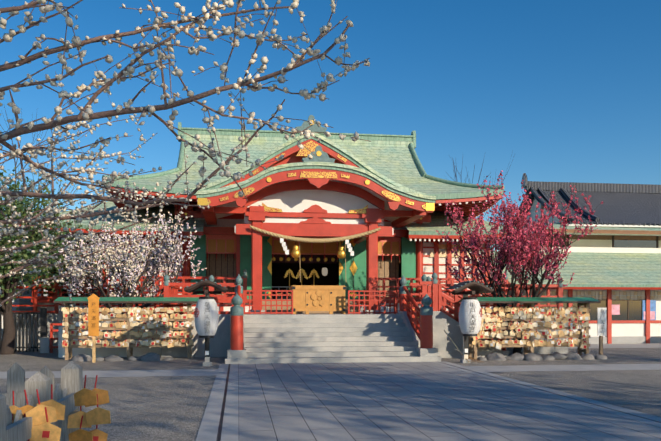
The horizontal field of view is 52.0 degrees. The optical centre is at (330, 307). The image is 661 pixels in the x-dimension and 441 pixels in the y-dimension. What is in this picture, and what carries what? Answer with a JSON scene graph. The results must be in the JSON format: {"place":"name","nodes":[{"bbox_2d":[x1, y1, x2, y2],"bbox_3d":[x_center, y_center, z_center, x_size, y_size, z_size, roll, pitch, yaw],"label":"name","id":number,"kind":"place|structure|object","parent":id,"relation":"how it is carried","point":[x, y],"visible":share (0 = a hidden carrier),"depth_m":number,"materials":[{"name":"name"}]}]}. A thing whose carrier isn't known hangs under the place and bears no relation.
{"place":"outdoors","nodes":[
{"label":"outdoors","id":0,"kind":"place"},
{"bbox_2d":[0,0,370,305],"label":"tree branches","id":1,"kind":"object","parent":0,"point":[21,129],"visible":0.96,"depth_m":2.68,"materials":[{"name":"brown plant"}]},
{"bbox_2d":[0,0,369,306],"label":"white blossoms","id":2,"kind":"object","parent":1,"relation":"attached to","point":[228,30],"visible":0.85,"depth_m":2.67,"materials":[{"name":"white plant"}]},
{"bbox_2d":[0,348,660,440],"bbox_3d":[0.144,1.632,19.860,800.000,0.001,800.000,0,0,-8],"label":"ground","id":3,"kind":"structure","parent":0,"point":[161,408],"depth_m":14.13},
{"bbox_2d":[0,308,46,351],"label":"black fence","id":4,"kind":"object","parent":3,"relation":"on","point":[43,321],"visible":0.58,"depth_m":24.97,"materials":[{"name":"metal"}]},
{"bbox_2d":[0,187,53,303],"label":"tree","id":5,"kind":"object","parent":3,"relation":"on","point":[14,256],"visible":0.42,"depth_m":22.01,"materials":[{"name":"green plant"}]},
{"bbox_2d":[0,106,76,210],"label":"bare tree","id":6,"kind":"object","parent":3,"relation":"on","point":[26,164],"visible":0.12,"depth_m":38.43,"materials":[{"name":"brown plant"}]},
{"bbox_2d":[0,161,81,237],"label":"blossoms","id":7,"kind":"object","parent":3,"relation":"on","point":[18,183],"visible":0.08,"depth_m":28.34,"materials":[{"name":"white plant"}]},
{"bbox_2d":[0,361,82,440],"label":"stone post","id":8,"kind":"object","parent":3,"relation":"on","point":[20,427],"visible":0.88,"depth_m":4.90,"materials":[{"name":"grey stone"}]},
{"bbox_2d":[9,375,110,440],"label":"wooden plaques","id":9,"kind":"object","parent":8,"relation":"hanging from","point":[44,414],"visible":0.75,"depth_m":4.71,"materials":[{"name":"beige wood"}]},
{"bbox_2d":[0,272,87,339],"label":"background buildings","id":10,"kind":"structure","parent":3,"relation":"on","point":[22,301],"depth_m":28.64,"materials":[{"name":"wood"}]},
{"bbox_2d":[0,184,88,354],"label":"tree","id":11,"kind":"object","parent":3,"relation":"on","point":[7,345],"visible":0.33,"depth_m":23.41,"materials":[{"name":"green plant"}]},
{"bbox_2d":[40,323,61,352],"bbox_3d":[-9.582,1.102,24.161,1.649,1.060,0.606,0,0,6],"label":"red barrier","id":12,"kind":"object","parent":3,"relation":"on","point":[46,345],"visible":0.44,"depth_m":24.23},
{"bbox_2d":[23,214,125,296],"bbox_3d":[-10.287,-1.153,27.129,4.653,5.622,5.389,0,0,-8],"label":"tree","id":13,"kind":"object","parent":3,"relation":"on","point":[55,271],"visible":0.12,"depth_m":26.15,"materials":[{"name":"white plant"}]},
{"bbox_2d":[87,293,99,362],"bbox_3d":[-6.994,0.612,20.026,0.360,2.040,0.121,0,0,-8],"label":"sign","id":14,"kind":"object","parent":3,"relation":"on","point":[93,315],"visible":1,"depth_m":19.98,"materials":[{"name":"brown wood"}]},
{"bbox_2d":[71,353,174,361],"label":"rocks","id":15,"kind":"object","parent":3,"relation":"on","point":[145,357],"visible":0.98,"depth_m":20.59,"materials":[{"name":"grey stone"}]},
{"bbox_2d":[54,297,198,359],"bbox_3d":[-6.354,0.657,21.441,4.310,1.950,1.110,0,0,-8],"label":"ema rack","id":16,"kind":"object","parent":3,"relation":"on","point":[130,301],"visible":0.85,"depth_m":21.18,"materials":[{"name":"brown wood"}]},
{"bbox_2d":[61,304,192,347],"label":"ema plaques","id":17,"kind":"object","parent":16,"relation":"attached to","point":[132,316],"visible":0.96,"depth_m":21.19,"materials":[{"name":"brown wood"}]},
{"bbox_2d":[55,208,206,321],"bbox_3d":[-7.036,-0.961,23.392,5.328,5.224,4.274,0,0,-8],"label":"plum tree","id":18,"kind":"object","parent":3,"relation":"on","point":[124,287],"visible":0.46,"depth_m":23.15,"materials":[{"name":"white plant"}]},
{"bbox_2d":[184,279,227,365],"bbox_3d":[-3.407,0.434,18.664,1.160,2.396,1.010,0,0,-8],"label":"lantern","id":19,"kind":"object","parent":3,"relation":"on","point":[206,315],"visible":1,"depth_m":18.29,"materials":[{"name":"white paper"}]},
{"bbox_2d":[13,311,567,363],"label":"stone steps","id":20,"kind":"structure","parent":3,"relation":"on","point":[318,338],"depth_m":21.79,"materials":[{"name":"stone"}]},
{"bbox_2d":[31,199,492,313],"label":"shrine building","id":21,"kind":"structure","parent":20,"relation":"on","point":[410,265],"depth_m":28.75,"materials":[{"name":"red wood"}]},
{"bbox_2d":[102,122,504,203],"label":"hall roof","id":22,"kind":"structure","parent":21,"relation":"on","point":[395,158],"depth_m":29.87,"materials":[{"name":"green metal"}]},
{"bbox_2d":[109,190,497,216],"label":"roof eaves","id":23,"kind":"object","parent":22,"relation":"attached to","point":[466,207],"visible":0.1,"depth_m":28.24,"materials":[{"name":"red wood"}]},
{"bbox_2d":[191,115,424,201],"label":"roof gable","id":24,"kind":"structure","parent":22,"relation":"on","point":[324,150],"depth_m":26.33,"materials":[{"name":"red metal"}]},
{"bbox_2d":[206,235,400,298],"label":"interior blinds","id":25,"kind":"object","parent":21,"relation":"in","point":[309,252],"visible":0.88,"depth_m":28.88,"materials":[{"name":"brown wood"}]},
{"bbox_2d":[19,201,515,299],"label":"hall side wings","id":26,"kind":"object","parent":20,"relation":"on","point":[437,249],"visible":0.25,"depth_m":28.43},
{"bbox_2d":[32,269,507,298],"bbox_3d":[-2.409,-0.928,30.439,19.195,1.220,6.345,0,0,-8],"label":"veranda railing","id":27,"kind":"object","parent":26,"relation":"on","point":[383,286],"visible":0.35,"depth_m":27.10,"materials":[{"name":"red wood"}]},
{"bbox_2d":[12,272,562,350],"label":"red railings","id":28,"kind":"object","parent":20,"relation":"on","point":[431,289],"visible":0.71,"depth_m":22.47,"materials":[{"name":"red wood"}]},
{"bbox_2d":[198,198,434,313],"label":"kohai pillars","id":29,"kind":"structure","parent":20,"relation":"on","point":[314,225],"depth_m":25.05,"materials":[{"name":"red wood"}]},
{"bbox_2d":[250,225,380,242],"bbox_3d":[-0.533,-2.665,24.814,4.835,0.630,0.179,0,0,-8],"label":"shimenawa rope","id":30,"kind":"object","parent":29,"relation":"attached to","point":[318,240],"visible":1,"depth_m":24.75,"materials":[{"name":"beige fabric"}]},
{"bbox_2d":[196,162,435,225],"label":"curved porch gable","id":31,"kind":"structure","parent":29,"relation":"on","point":[283,191],"depth_m":24.83,"materials":[{"name":"red wood"}]},
{"bbox_2d":[207,171,425,210],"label":"gold ornaments","id":32,"kind":"object","parent":31,"relation":"attached to","point":[318,180],"visible":0.83,"depth_m":23.95},
{"bbox_2d":[280,236,353,281],"bbox_3d":[-0.513,-1.783,25.011,2.720,1.730,0.465,0,0,-8],"label":"bells shide","id":33,"kind":"object","parent":29,"relation":"hanging from","point":[341,253],"visible":0.96,"depth_m":24.94,"materials":[{"name":"paper"}]},
{"bbox_2d":[290,285,345,313],"bbox_3d":[-0.456,-0.263,24.261,1.920,1.010,0.975,0,0,-8],"label":"offering box","id":34,"kind":"object","parent":20,"relation":"on","point":[308,298],"visible":0.98,"depth_m":23.80,"materials":[{"name":"brown wood"}]},
{"bbox_2d":[243,290,395,313],"bbox_3d":[-0.336,-0.173,23.377,5.295,0.830,0.060,0,0,-8],"label":"lattice fence","id":35,"kind":"object","parent":20,"relation":"on","point":[349,300],"visible":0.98,"depth_m":23.21,"materials":[{"name":"red wood"}]},
{"bbox_2d":[230,274,432,349],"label":"railing posts","id":36,"kind":"object","parent":20,"relation":"on","point":[237,335],"visible":0.9,"depth_m":20.45,"materials":[{"name":"red wood"}]},
{"bbox_2d":[196,361,660,440],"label":"pavement border","id":37,"kind":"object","parent":3,"relation":"on","point":[220,421],"depth_m":11.33,"materials":[{"name":"stone"}]},
{"bbox_2d":[444,330,481,362],"bbox_3d":[3.967,1.145,20.088,1.195,0.942,0.436,0,0,45],"label":"chain","id":38,"kind":"object","parent":3,"relation":"on","point":[469,357],"visible":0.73,"depth_m":20.01,"materials":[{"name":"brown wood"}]},
{"bbox_2d":[446,280,493,362],"bbox_3d":[4.005,0.434,19.675,1.160,2.396,1.010,0,0,-8],"label":"lantern","id":39,"kind":"object","parent":3,"relation":"on","point":[470,313],"visible":1,"depth_m":19.32,"materials":[{"name":"white paper"}]},
{"bbox_2d":[445,157,513,218],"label":"bare tree","id":40,"kind":"object","parent":3,"relation":"on","point":[473,174],"visible":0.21,"depth_m":45.80,"materials":[{"name":"brown plant"}]},
{"bbox_2d":[436,169,597,353],"bbox_3d":[6.286,-1.595,23.799,5.444,6.490,5.011,0,0,-45],"label":"plum tree","id":41,"kind":"object","parent":3,"relation":"on","point":[533,292],"visible":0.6,"depth_m":22.91,"materials":[{"name":"pink plant"}]},
{"bbox_2d":[437,171,602,294],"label":"pink blossoms","id":42,"kind":"object","parent":41,"relation":"attached to","point":[539,228],"visible":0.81,"depth_m":22.85,"materials":[{"name":"pink plant"}]},
{"bbox_2d":[458,297,600,359],"bbox_3d":[6.333,0.657,21.658,4.310,1.950,1.110,0,0,-8],"label":"ema rack","id":43,"kind":"object","parent":3,"relation":"on","point":[579,301],"visible":0.5,"depth_m":21.44,"materials":[{"name":"brown wood"}]},
{"bbox_2d":[471,304,589,349],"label":"ema plaques","id":44,"kind":"object","parent":43,"relation":"attached to","point":[522,312],"visible":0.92,"depth_m":21.38,"materials":[{"name":"brown wood"}]},
{"bbox_2d":[477,352,606,360],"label":"rocks","id":45,"kind":"object","parent":3,"relation":"on","point":[532,356],"visible":1,"depth_m":20.94,"materials":[{"name":"grey stone"}]},
{"bbox_2d":[490,173,660,343],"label":"office building","id":46,"kind":"structure","parent":3,"relation":"on","point":[613,263],"depth_m":32.99,"materials":[{"name":"paint"}]},
{"bbox_2d":[597,308,606,354],"bbox_3d":[8.613,0.822,21.550,0.300,1.620,0.129,0,0,-8],"label":"signboard","id":47,"kind":"object","parent":3,"relation":"on","point":[601,322],"visible":0.98,"depth_m":21.51,"materials":[{"name":"white wood"}]},
{"bbox_2d":[0,343,660,378],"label":"cross path","id":48,"kind":"structure","parent":0,"point":[189,372],"depth_m":17.72,"materials":[{"name":"grey stone"}]},
{"bbox_2d":[0,0,660,250],"label":"sky","id":49,"kind":"structure","parent":0,"point":[569,90],"materials":[{"name":"blue"}]},
{"bbox_2d":[238,362,660,440],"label":"paved walkway","id":50,"kind":"structure","parent":0,"point":[390,401],"depth_m":10.76,"materials":[{"name":"grey stone"}]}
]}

